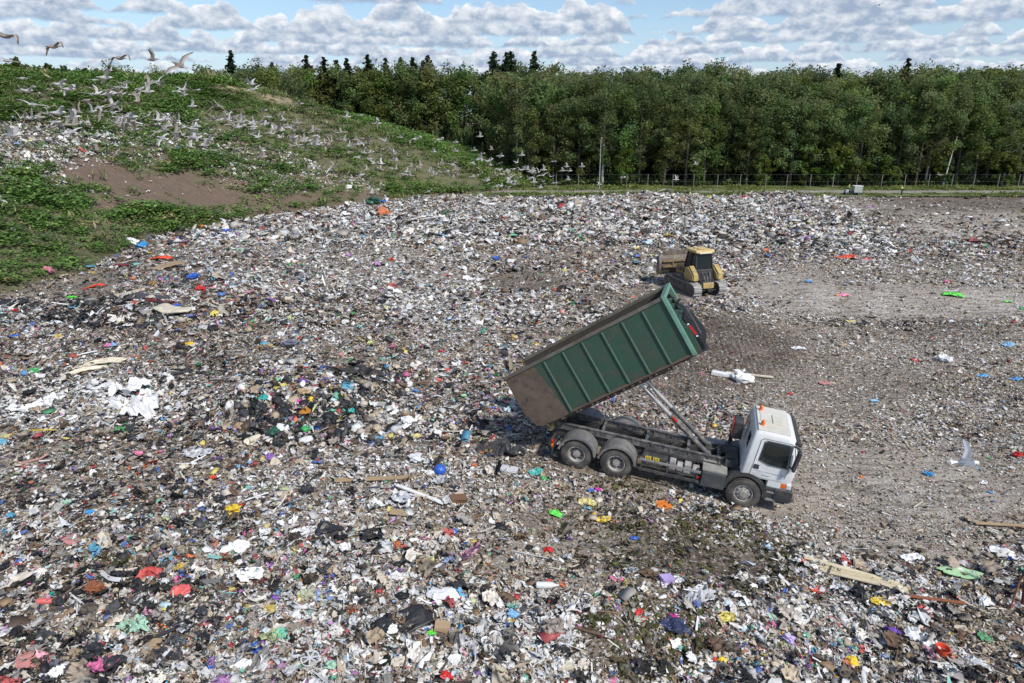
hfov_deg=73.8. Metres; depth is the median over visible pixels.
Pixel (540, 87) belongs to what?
alder tree
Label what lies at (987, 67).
alder tree
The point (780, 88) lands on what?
alder tree
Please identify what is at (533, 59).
spruce tree
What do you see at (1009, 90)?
alder tree
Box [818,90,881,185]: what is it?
alder tree
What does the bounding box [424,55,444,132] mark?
spruce tree
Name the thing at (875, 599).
plastic sheet
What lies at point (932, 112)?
birch tree
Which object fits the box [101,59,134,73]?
leafy tree
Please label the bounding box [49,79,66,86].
gull
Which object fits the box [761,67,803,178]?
alder tree
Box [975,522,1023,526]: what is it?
plank
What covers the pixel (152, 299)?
board
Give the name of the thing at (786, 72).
alder tree
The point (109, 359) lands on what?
canvas strip
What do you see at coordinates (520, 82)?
alder tree
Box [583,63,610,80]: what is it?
alder tree
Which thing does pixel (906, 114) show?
alder tree
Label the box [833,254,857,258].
plastic sheet
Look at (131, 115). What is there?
gull
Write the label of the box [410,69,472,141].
leafy tree
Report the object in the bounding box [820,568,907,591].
plank
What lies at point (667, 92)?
alder tree
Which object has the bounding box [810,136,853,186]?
young tree
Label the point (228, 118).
gull
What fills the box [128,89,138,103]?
gull
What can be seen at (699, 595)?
plastic film
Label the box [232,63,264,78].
alder tree
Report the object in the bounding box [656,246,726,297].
bulldozer
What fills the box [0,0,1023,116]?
sky
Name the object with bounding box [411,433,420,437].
plastic bag
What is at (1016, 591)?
steel bar
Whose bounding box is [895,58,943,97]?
alder tree
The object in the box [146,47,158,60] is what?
gull
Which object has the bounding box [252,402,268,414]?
plastic bag
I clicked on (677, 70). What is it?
leafy tree
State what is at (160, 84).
gull
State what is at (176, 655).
plastic film
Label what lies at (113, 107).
gull
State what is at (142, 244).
plastic bag
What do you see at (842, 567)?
plank
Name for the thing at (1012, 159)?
young tree
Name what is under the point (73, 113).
gull
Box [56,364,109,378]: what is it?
canvas strip
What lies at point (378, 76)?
leafy tree
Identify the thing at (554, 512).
plastic sheet
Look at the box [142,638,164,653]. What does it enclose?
cardboard sheet
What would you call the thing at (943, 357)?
plastic bag
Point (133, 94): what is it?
gull
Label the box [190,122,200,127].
gull
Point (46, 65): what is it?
young tree
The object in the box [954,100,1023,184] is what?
leafy tree
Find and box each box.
[434,620,450,633]
[449,493,467,502]
[659,573,675,583]
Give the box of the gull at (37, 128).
[31,122,41,130]
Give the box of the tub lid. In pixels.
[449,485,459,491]
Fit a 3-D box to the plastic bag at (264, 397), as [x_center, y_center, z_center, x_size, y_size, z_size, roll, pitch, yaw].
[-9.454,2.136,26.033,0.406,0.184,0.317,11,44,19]
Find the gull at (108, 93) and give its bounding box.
[100,90,113,100]
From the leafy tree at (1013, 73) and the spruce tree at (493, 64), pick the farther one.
the spruce tree at (493, 64)
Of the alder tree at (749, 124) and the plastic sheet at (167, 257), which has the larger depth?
the alder tree at (749, 124)
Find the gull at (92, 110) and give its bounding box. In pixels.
[87,102,98,112]
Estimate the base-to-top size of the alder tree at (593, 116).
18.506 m
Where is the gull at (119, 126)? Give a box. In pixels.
[111,117,124,127]
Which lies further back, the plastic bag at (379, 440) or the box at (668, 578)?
the plastic bag at (379, 440)
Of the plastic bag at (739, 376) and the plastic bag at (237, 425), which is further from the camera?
the plastic bag at (739, 376)
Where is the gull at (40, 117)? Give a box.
[36,110,44,121]
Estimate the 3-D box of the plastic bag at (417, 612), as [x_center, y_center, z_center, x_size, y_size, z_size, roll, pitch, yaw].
[-2.488,6.429,15.672,1.379,0.168,0.772,-10,21,-29]
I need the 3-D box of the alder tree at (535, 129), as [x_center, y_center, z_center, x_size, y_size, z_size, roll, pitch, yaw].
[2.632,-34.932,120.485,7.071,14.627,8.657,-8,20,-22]
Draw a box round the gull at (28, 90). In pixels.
[15,86,36,92]
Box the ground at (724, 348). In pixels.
[0,118,1023,682]
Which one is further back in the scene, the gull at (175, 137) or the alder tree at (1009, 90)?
the alder tree at (1009, 90)
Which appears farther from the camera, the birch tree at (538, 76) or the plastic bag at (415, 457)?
the birch tree at (538, 76)
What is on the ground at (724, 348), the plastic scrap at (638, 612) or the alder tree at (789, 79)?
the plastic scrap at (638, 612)
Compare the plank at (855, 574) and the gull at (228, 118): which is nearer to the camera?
the plank at (855, 574)
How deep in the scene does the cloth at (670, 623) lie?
16.37 m
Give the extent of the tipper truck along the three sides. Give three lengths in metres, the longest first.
8.174 x 6.056 x 2.895 m
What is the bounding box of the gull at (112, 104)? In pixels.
[101,100,118,108]
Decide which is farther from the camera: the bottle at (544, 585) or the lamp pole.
the lamp pole
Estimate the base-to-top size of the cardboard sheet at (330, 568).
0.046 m
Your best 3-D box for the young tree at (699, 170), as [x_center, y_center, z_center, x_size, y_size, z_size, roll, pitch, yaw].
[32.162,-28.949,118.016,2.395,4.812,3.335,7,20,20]
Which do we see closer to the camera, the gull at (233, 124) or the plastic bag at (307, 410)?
the plastic bag at (307, 410)
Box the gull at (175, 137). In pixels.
[169,131,179,141]
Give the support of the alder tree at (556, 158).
on the forest floor
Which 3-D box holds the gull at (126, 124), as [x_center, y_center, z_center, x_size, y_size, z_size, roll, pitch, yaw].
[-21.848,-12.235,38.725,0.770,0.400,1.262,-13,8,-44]
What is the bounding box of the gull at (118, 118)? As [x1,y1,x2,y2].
[112,116,124,122]
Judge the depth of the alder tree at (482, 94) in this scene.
156.16 m
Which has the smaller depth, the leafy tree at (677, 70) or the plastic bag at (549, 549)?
the plastic bag at (549, 549)
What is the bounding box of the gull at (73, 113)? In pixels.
[62,107,80,118]
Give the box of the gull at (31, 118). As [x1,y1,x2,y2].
[21,115,37,119]
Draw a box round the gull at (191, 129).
[186,127,198,131]
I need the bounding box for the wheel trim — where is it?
[300,650,319,666]
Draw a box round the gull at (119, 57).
[110,54,130,64]
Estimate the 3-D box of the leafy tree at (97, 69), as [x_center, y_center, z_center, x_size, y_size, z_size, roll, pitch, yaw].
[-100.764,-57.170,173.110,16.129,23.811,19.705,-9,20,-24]
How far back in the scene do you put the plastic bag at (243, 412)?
25.45 m
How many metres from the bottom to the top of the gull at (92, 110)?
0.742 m
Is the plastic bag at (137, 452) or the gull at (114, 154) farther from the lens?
the gull at (114, 154)
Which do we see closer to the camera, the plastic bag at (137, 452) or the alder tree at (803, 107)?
the plastic bag at (137, 452)
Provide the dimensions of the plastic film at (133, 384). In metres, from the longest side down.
2.829 x 1.431 x 0.917 m
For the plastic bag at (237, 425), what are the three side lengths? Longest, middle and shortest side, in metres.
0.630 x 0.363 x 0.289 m
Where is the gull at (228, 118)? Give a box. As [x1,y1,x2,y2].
[222,109,232,120]
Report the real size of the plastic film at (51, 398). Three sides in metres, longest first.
2.076 x 1.283 x 0.702 m
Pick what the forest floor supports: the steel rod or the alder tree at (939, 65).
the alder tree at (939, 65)
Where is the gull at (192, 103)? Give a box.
[189,98,196,106]
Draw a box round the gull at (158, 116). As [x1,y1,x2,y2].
[152,109,162,120]
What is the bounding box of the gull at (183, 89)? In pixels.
[173,80,186,90]
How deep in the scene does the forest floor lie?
136.99 m
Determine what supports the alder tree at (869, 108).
on the grass verge
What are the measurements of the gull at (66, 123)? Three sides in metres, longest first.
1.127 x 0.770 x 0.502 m
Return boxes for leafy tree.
[88,65,119,71]
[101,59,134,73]
[119,65,147,73]
[246,68,300,96]
[247,58,301,93]
[280,65,332,105]
[338,68,397,124]
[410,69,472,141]
[439,61,488,143]
[478,68,535,162]
[586,83,651,180]
[655,66,689,175]
[663,58,710,173]
[676,96,728,184]
[775,70,825,177]
[797,73,878,179]
[835,75,893,177]
[897,68,988,175]
[950,64,1023,178]
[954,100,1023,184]
[962,65,1006,75]
[991,89,1023,185]
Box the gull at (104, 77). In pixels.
[96,67,112,84]
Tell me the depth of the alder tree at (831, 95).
120.06 m
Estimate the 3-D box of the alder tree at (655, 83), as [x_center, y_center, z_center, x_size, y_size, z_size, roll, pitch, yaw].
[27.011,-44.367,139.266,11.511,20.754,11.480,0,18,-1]
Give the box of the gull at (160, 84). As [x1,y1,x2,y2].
[152,78,167,86]
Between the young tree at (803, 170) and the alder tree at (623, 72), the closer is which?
the young tree at (803, 170)
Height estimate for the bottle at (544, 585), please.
0.176 m
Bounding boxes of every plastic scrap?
[271,594,280,599]
[635,608,644,614]
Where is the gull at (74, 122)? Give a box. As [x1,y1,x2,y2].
[68,118,78,125]
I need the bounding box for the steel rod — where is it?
[512,550,559,560]
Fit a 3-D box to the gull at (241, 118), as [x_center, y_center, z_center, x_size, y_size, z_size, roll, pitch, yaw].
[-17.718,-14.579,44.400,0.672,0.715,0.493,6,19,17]
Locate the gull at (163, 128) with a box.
[149,114,176,137]
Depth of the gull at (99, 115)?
55.05 m
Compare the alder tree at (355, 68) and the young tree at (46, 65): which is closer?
the young tree at (46, 65)
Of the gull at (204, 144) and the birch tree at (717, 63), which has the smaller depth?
the gull at (204, 144)
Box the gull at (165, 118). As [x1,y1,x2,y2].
[158,116,169,120]
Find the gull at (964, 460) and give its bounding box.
[950,435,980,470]
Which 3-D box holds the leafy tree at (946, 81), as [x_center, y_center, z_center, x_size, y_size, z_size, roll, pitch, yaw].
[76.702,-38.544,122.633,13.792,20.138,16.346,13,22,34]
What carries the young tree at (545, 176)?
on the grass verge
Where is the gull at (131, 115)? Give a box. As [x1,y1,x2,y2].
[123,112,137,118]
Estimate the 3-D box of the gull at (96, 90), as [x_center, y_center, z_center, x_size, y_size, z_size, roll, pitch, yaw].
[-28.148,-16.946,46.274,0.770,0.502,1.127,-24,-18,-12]
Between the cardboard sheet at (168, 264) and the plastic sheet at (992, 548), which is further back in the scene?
the cardboard sheet at (168, 264)
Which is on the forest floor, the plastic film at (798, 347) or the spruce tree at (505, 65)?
the spruce tree at (505, 65)
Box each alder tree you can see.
[192,62,227,74]
[194,64,206,81]
[200,65,229,76]
[230,69,260,88]
[231,65,266,91]
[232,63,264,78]
[286,62,302,90]
[309,68,343,108]
[314,62,364,112]
[340,73,403,117]
[351,59,381,75]
[365,70,413,126]
[374,58,434,133]
[389,60,457,141]
[438,59,473,133]
[454,72,488,148]
[467,69,526,158]
[474,60,502,149]
[474,74,531,168]
[497,68,535,158]
[508,102,550,176]
[513,75,579,180]
[514,59,543,79]
[518,60,571,132]
[535,102,578,180]
[537,69,594,178]
[551,95,602,178]
[562,68,584,174]
[562,75,618,175]
[569,81,616,157]
[580,68,613,143]
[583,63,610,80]
[589,74,633,171]
[598,68,675,172]
[603,65,642,159]
[607,66,640,80]
[608,66,642,143]
[616,80,675,184]
[619,66,682,176]
[632,82,685,175]
[635,64,675,86]
[638,70,664,137]
[648,103,694,184]
[653,90,717,185]
[657,69,707,178]
[673,63,718,175]
[674,68,726,179]
[676,74,727,150]
[681,80,747,171]
[704,65,754,172]
[706,93,750,180]
[711,78,761,176]
[725,102,774,184]
[738,73,790,166]
[738,88,802,178]
[740,74,785,178]
[757,68,794,78]
[759,67,785,125]
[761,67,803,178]
[768,79,826,179]
[769,93,826,185]
[783,61,815,86]
[786,64,810,141]
[794,80,858,165]
[795,97,848,185]
[809,64,856,81]
[814,71,866,90]
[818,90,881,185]
[824,87,891,163]
[830,67,855,79]
[841,92,895,184]
[845,67,878,77]
[853,75,896,139]
[859,68,920,179]
[869,79,909,171]
[871,65,914,141]
[875,102,926,184]
[889,75,957,179]
[893,66,963,178]
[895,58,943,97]
[900,89,968,185]
[918,67,976,172]
[935,83,999,183]
[937,62,959,73]
[937,69,1009,173]
[945,70,977,90]
[961,71,1023,175]
[982,62,1013,71]
[986,72,1023,168]
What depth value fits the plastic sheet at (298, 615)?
15.82 m
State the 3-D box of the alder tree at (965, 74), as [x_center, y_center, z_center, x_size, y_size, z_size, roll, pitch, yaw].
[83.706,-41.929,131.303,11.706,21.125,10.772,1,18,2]
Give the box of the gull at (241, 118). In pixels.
[237,112,245,122]
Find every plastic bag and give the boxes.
[34,628,56,641]
[42,266,54,273]
[60,499,71,504]
[61,533,79,544]
[80,641,105,659]
[85,509,94,514]
[126,237,139,244]
[133,451,142,454]
[134,241,147,248]
[187,272,199,279]
[195,285,205,291]
[196,605,207,617]
[213,494,225,501]
[219,539,251,552]
[225,504,241,514]
[231,658,251,669]
[232,422,242,428]
[239,409,248,416]
[244,434,259,444]
[249,642,261,654]
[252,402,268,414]
[258,394,267,399]
[268,426,280,435]
[276,423,290,430]
[277,407,290,416]
[296,587,315,599]
[297,387,311,394]
[299,407,310,413]
[312,521,343,536]
[323,660,336,670]
[334,428,341,435]
[373,438,388,444]
[375,604,432,637]
[401,415,416,424]
[407,452,424,463]
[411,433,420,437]
[426,470,434,475]
[427,630,436,634]
[439,670,452,679]
[446,580,461,588]
[507,608,519,618]
[543,546,553,553]
[634,616,645,622]
[717,656,726,662]
[732,369,754,383]
[782,633,795,644]
[846,655,859,666]
[884,626,900,633]
[924,470,933,475]
[935,353,953,361]
[979,596,994,606]
[1012,451,1023,456]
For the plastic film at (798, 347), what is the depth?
37.30 m
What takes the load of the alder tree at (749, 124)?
on the grass verge
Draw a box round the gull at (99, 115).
[94,110,103,122]
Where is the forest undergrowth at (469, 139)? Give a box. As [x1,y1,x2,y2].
[395,120,1022,178]
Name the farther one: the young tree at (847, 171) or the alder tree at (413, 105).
the alder tree at (413, 105)
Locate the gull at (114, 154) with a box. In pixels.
[106,148,120,156]
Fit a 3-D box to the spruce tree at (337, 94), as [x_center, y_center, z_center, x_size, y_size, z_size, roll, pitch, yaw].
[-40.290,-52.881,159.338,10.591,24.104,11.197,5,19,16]
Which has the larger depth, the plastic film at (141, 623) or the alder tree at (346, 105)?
the alder tree at (346, 105)
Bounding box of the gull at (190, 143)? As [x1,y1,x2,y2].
[186,139,195,147]
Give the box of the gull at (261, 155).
[253,146,267,158]
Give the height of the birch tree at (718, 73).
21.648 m
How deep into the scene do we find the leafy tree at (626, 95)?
117.33 m
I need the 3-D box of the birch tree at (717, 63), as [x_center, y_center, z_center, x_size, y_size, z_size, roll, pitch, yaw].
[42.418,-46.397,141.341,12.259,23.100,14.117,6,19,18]
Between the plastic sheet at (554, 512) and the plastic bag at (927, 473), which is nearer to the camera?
the plastic sheet at (554, 512)
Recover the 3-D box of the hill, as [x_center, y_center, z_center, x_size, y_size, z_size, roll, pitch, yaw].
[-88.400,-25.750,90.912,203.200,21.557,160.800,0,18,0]
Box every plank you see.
[29,429,56,430]
[40,602,85,613]
[334,475,423,481]
[396,484,443,504]
[726,371,773,377]
[804,555,900,583]
[813,562,902,585]
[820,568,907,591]
[907,594,966,604]
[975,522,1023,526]
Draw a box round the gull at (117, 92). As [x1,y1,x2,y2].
[110,88,123,94]
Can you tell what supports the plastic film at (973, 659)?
on the ground at (724, 348)
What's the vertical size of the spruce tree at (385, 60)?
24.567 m
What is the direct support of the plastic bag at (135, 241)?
on the hill
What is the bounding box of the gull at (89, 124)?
[78,114,91,126]
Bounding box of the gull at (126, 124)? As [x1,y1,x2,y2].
[123,122,131,131]
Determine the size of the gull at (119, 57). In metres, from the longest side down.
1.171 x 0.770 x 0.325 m
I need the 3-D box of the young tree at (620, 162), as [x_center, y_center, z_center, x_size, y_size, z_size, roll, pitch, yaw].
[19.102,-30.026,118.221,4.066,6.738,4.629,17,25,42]
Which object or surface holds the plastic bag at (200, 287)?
on the ground at (724, 348)
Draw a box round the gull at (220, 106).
[212,98,228,112]
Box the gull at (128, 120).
[123,118,136,131]
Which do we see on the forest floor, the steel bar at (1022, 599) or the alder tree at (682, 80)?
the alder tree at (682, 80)
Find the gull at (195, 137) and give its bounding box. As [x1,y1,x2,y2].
[188,132,200,142]
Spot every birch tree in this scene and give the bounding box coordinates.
[148,63,165,74]
[267,66,316,102]
[494,87,543,170]
[508,67,560,175]
[541,71,578,177]
[579,89,622,182]
[697,57,735,76]
[702,64,732,172]
[721,63,751,90]
[728,68,752,173]
[805,65,831,175]
[814,77,837,175]
[912,98,957,180]
[983,98,1023,185]
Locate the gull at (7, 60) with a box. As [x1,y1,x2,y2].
[0,58,19,62]
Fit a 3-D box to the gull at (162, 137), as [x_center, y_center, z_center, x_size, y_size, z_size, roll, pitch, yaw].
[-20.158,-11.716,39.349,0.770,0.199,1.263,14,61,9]
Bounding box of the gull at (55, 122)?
[48,121,61,128]
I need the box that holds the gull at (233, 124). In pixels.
[223,114,235,126]
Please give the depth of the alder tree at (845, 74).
143.64 m
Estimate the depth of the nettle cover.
90.97 m
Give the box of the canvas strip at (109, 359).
[65,357,126,371]
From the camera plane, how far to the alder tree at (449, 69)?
168.49 m
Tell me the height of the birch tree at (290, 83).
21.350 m
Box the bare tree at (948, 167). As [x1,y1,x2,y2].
[942,138,956,185]
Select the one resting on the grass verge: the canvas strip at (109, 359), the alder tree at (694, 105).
the alder tree at (694, 105)
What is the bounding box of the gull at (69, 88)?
[60,84,75,97]
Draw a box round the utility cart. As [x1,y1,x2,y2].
[843,185,863,194]
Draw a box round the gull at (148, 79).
[144,73,153,83]
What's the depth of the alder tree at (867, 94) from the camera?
123.07 m
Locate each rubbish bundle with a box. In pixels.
[84,580,105,595]
[169,584,191,596]
[281,339,297,346]
[365,197,380,205]
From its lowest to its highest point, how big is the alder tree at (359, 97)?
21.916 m
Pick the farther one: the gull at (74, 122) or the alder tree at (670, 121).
the alder tree at (670, 121)
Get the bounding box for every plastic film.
[4,392,65,411]
[87,377,151,396]
[98,388,159,418]
[113,613,149,634]
[147,643,182,665]
[335,364,391,378]
[462,275,484,281]
[475,435,530,456]
[633,657,673,678]
[684,584,715,602]
[791,346,805,350]
[903,626,940,650]
[952,647,992,673]
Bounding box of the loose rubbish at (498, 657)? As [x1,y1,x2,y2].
[0,189,1023,682]
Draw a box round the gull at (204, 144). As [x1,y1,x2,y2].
[200,137,209,146]
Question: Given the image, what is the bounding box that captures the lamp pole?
[599,137,602,188]
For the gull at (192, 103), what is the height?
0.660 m
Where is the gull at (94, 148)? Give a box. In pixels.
[88,143,99,150]
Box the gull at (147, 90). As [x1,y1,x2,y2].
[142,80,154,92]
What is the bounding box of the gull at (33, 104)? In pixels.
[18,99,48,106]
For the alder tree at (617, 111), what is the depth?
122.66 m
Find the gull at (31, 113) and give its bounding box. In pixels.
[19,107,32,119]
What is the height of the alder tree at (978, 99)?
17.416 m
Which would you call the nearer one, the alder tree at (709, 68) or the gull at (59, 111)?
the gull at (59, 111)
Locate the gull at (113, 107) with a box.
[107,99,119,112]
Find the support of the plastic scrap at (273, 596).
on the ground at (724, 348)
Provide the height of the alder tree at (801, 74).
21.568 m
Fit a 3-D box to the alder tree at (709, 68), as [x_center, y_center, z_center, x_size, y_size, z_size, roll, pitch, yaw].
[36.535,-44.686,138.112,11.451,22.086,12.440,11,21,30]
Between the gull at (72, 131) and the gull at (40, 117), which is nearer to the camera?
the gull at (72, 131)
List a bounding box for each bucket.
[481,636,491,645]
[935,642,950,656]
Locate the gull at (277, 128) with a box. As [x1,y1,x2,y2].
[273,124,282,130]
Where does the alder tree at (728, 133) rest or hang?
on the forest floor
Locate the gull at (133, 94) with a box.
[128,93,139,102]
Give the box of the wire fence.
[534,174,1023,187]
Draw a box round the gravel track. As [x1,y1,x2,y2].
[477,190,1023,193]
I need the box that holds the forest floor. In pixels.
[536,170,1022,185]
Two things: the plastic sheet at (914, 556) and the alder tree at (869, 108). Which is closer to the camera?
the plastic sheet at (914, 556)
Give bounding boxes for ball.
[301,426,308,432]
[434,464,445,474]
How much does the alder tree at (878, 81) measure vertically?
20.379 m
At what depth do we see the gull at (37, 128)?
47.87 m
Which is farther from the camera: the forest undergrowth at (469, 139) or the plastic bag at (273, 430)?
the forest undergrowth at (469, 139)
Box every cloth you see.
[252,577,266,583]
[609,575,623,582]
[659,615,692,636]
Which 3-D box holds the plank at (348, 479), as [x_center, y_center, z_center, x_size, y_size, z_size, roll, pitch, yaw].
[-4.253,4.416,21.999,2.872,0.066,0.209,1,12,-15]
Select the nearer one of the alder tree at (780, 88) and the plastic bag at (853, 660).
the plastic bag at (853, 660)
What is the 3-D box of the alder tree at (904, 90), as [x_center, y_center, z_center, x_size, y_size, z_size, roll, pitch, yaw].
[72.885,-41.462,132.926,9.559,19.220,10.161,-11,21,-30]
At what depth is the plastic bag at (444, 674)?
14.43 m
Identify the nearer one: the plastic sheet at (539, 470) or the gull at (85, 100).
the plastic sheet at (539, 470)
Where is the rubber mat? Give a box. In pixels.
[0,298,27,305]
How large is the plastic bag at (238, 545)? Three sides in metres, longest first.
0.872 x 0.504 x 0.289 m
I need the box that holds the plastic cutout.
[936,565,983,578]
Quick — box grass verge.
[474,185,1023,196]
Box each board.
[111,289,139,297]
[125,292,171,302]
[145,298,175,302]
[171,370,189,374]
[389,508,407,515]
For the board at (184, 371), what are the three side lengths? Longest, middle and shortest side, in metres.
0.751 x 0.447 x 0.031 m
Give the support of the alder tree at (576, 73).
on the forest floor
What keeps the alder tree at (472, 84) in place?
on the forest floor
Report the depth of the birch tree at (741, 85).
135.60 m
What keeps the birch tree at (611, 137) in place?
on the grass verge
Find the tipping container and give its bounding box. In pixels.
[504,282,706,426]
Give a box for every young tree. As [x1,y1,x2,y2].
[10,56,28,68]
[42,62,54,69]
[59,65,67,71]
[535,165,552,187]
[609,148,635,185]
[690,160,704,185]
[749,153,776,185]
[795,149,821,185]
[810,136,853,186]
[842,156,866,186]
[860,150,891,185]
[885,165,902,185]
[933,163,953,184]
[992,154,1020,186]
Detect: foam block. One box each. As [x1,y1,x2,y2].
[500,464,517,472]
[550,661,573,671]
[711,370,731,377]
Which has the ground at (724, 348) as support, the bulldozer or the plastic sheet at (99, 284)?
the plastic sheet at (99, 284)
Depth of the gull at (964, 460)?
15.52 m
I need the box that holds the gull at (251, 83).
[246,76,254,85]
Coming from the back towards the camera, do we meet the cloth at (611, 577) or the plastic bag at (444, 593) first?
the cloth at (611, 577)
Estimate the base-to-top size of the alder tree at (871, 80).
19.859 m
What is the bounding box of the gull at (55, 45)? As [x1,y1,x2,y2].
[44,42,63,55]
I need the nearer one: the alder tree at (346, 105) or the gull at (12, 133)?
the gull at (12, 133)
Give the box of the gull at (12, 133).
[0,122,22,136]
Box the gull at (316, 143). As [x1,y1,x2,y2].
[310,136,319,145]
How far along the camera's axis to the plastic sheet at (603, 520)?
20.64 m
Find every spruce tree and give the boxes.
[224,50,240,77]
[301,55,321,98]
[315,57,336,106]
[323,60,353,109]
[337,58,366,114]
[351,54,382,116]
[375,58,393,120]
[389,57,414,128]
[401,57,433,130]
[414,60,442,138]
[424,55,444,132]
[472,51,502,155]
[490,52,511,138]
[507,51,521,75]
[526,50,546,164]
[831,63,842,79]
[885,58,915,151]
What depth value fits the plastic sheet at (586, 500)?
21.48 m
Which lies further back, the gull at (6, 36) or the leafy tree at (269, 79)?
the leafy tree at (269, 79)
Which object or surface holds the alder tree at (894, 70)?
on the forest floor
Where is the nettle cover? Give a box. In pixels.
[0,63,536,283]
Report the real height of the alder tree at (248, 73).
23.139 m
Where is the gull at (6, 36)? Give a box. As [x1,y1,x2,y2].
[0,32,18,43]
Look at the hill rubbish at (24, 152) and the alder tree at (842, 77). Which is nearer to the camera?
the hill rubbish at (24, 152)
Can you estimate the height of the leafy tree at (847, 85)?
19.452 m
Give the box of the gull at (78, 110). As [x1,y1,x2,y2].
[70,100,82,112]
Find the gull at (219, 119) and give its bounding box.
[215,114,223,124]
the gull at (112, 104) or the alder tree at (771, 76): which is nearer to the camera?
the gull at (112, 104)
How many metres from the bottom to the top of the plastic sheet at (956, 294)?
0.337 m
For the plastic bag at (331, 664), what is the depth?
14.26 m
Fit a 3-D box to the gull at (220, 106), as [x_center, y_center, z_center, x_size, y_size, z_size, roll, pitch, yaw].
[-18.485,-14.895,43.286,1.507,0.158,0.770,40,17,-4]
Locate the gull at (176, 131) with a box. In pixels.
[171,122,181,133]
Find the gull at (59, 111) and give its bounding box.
[47,106,66,117]
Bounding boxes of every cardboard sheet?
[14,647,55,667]
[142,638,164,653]
[149,261,186,269]
[321,565,334,573]
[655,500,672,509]
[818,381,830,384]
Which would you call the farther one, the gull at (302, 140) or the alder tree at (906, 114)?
the alder tree at (906, 114)
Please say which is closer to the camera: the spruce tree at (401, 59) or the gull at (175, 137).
the gull at (175, 137)
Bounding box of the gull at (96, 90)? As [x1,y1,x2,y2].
[91,83,102,93]
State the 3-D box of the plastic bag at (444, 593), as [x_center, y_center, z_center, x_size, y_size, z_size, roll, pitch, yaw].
[-1.686,6.149,16.673,0.874,0.158,0.467,3,19,8]
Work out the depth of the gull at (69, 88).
32.37 m
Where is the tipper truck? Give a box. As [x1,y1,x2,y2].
[546,302,802,507]
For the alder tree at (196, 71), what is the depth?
151.33 m
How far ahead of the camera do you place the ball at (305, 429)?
24.63 m
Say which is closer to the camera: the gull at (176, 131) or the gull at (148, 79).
the gull at (176, 131)
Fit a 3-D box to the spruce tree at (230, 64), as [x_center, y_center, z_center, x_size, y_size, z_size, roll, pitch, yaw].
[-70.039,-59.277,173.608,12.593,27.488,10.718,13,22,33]
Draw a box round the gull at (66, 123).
[63,115,70,125]
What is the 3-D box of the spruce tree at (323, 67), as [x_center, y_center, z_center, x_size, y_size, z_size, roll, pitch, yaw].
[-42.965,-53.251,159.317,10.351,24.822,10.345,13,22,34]
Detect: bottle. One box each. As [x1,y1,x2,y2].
[36,598,52,603]
[536,581,558,588]
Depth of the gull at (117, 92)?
39.95 m
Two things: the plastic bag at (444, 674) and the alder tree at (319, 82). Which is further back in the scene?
the alder tree at (319, 82)
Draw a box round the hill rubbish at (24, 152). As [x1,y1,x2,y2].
[0,73,408,243]
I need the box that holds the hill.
[0,73,536,292]
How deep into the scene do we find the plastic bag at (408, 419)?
25.52 m
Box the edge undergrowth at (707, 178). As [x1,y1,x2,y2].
[535,169,1023,185]
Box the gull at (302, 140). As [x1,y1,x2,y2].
[299,131,307,142]
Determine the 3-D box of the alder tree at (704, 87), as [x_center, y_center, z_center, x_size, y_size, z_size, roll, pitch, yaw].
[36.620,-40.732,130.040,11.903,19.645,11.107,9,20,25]
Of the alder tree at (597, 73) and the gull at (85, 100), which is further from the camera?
the alder tree at (597, 73)
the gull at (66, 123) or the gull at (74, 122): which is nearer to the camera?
the gull at (74, 122)
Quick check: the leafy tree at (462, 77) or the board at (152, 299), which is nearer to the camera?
the board at (152, 299)
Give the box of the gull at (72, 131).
[61,127,82,134]
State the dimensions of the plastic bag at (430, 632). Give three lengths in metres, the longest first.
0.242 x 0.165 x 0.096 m
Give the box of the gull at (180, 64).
[164,52,192,75]
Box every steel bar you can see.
[1009,573,1023,608]
[1021,580,1023,604]
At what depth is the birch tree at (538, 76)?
126.14 m
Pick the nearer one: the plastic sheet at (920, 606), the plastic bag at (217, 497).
the plastic sheet at (920, 606)
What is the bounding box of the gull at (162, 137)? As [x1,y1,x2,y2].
[157,132,170,146]
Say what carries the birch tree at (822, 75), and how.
on the forest floor
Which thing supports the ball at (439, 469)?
on the loose rubbish at (498, 657)
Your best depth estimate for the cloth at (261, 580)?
17.04 m
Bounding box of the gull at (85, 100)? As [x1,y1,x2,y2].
[75,99,93,104]
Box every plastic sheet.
[28,367,39,372]
[49,659,68,666]
[83,283,106,288]
[150,255,172,259]
[179,463,193,469]
[181,446,214,457]
[276,613,302,621]
[528,467,543,474]
[549,509,562,517]
[578,498,595,505]
[596,516,610,521]
[808,586,825,593]
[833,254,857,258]
[834,293,849,296]
[869,596,890,604]
[899,553,924,562]
[914,605,931,614]
[941,291,964,297]
[977,374,989,376]
[989,545,1014,556]
[1002,342,1014,346]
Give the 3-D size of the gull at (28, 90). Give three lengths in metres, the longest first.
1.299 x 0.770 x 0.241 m
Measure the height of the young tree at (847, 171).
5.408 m
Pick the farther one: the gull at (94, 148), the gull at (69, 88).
the gull at (94, 148)
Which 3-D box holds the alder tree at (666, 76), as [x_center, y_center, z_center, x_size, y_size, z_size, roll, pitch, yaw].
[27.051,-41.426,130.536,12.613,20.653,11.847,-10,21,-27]

